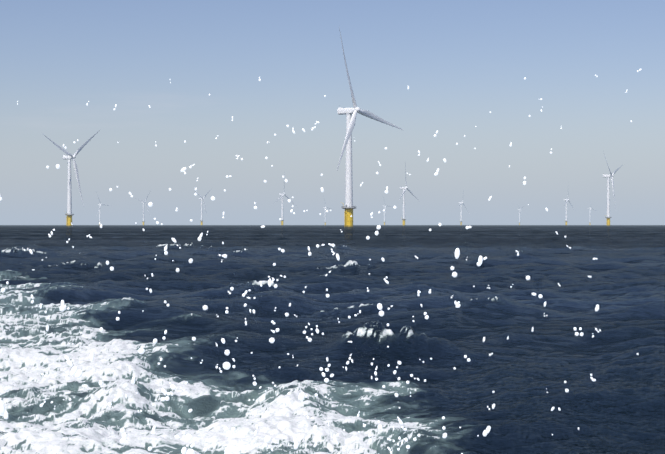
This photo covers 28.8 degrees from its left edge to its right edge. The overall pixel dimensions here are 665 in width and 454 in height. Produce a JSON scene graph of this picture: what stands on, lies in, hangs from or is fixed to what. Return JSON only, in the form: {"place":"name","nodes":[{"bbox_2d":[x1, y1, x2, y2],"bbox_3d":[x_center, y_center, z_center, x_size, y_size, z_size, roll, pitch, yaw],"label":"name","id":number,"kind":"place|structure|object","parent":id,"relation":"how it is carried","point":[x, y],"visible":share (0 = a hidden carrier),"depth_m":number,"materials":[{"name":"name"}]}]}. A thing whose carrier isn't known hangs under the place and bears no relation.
{"place":"outdoors","nodes":[
{"label":"outdoors","id":0,"kind":"place"},
{"bbox_2d":[0,69,641,453],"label":"spray","id":1,"kind":"object","parent":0,"point":[226,366],"visible":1,"depth_m":2.05,"materials":[{"name":"white liquid"}]},
{"bbox_2d":[0,225,664,453],"bbox_3d":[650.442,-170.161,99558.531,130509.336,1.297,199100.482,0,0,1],"label":"sea","id":2,"kind":"structure","parent":0,"point":[617,406],"depth_m":36.85,"materials":[{"name":"liquid"}]},
{"bbox_2d":[43,130,99,226],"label":"turbine","id":3,"kind":"object","parent":2,"relation":"in","point":[69,214],"visible":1,"depth_m":1625.08,"materials":[{"name":"silver metal"}]},
{"bbox_2d":[97,195,110,225],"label":"turbine","id":4,"kind":"object","parent":2,"relation":"in","point":[100,204],"visible":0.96,"depth_m":5439.84,"materials":[{"name":"silver metal"}]},
{"bbox_2d":[137,189,151,225],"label":"turbine","id":5,"kind":"object","parent":2,"relation":"in","point":[143,221],"visible":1,"depth_m":4775.61,"materials":[{"name":"silver metal"}]},
{"bbox_2d":[195,191,208,225],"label":"turbine","id":6,"kind":"object","parent":2,"relation":"in","point":[201,199],"visible":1,"depth_m":4232.23,"materials":[{"name":"silver metal"}]},
{"bbox_2d":[276,173,296,225],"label":"turbine","id":7,"kind":"object","parent":2,"relation":"in","point":[282,220],"visible":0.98,"depth_m":3604.79,"materials":[{"name":"silver metal"}]},
{"bbox_2d":[337,27,402,228],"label":"turbine","id":8,"kind":"object","parent":2,"relation":"in","point":[351,114],"visible":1,"depth_m":961.59,"materials":[{"name":"silver metal"}]},
{"bbox_2d":[383,197,392,224],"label":"turbine","id":9,"kind":"object","parent":2,"relation":"in","point":[384,211],"visible":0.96,"depth_m":5871.57,"materials":[{"name":"silver metal"}]},
{"bbox_2d":[399,161,418,225],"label":"turbine","id":10,"kind":"object","parent":2,"relation":"in","point":[403,194],"visible":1,"depth_m":2989.57,"materials":[{"name":"silver metal"}]},
{"bbox_2d":[457,190,468,225],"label":"turbine","id":11,"kind":"object","parent":2,"relation":"in","point":[460,220],"visible":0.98,"depth_m":5030.22,"materials":[{"name":"silver metal"}]},
{"bbox_2d":[564,183,573,225],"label":"turbine","id":12,"kind":"object","parent":2,"relation":"in","point":[566,200],"visible":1,"depth_m":4397.71,"materials":[{"name":"silver metal"}]},
{"bbox_2d":[603,158,620,226],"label":"turbine","id":13,"kind":"object","parent":2,"relation":"in","point":[608,217],"visible":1,"depth_m":2243.62,"materials":[{"name":"silver metal"}]},
{"bbox_2d":[0,0,664,224],"label":"sky","id":14,"kind":"structure","parent":0,"point":[460,62],"materials":[{"name":"blue"}]}
]}

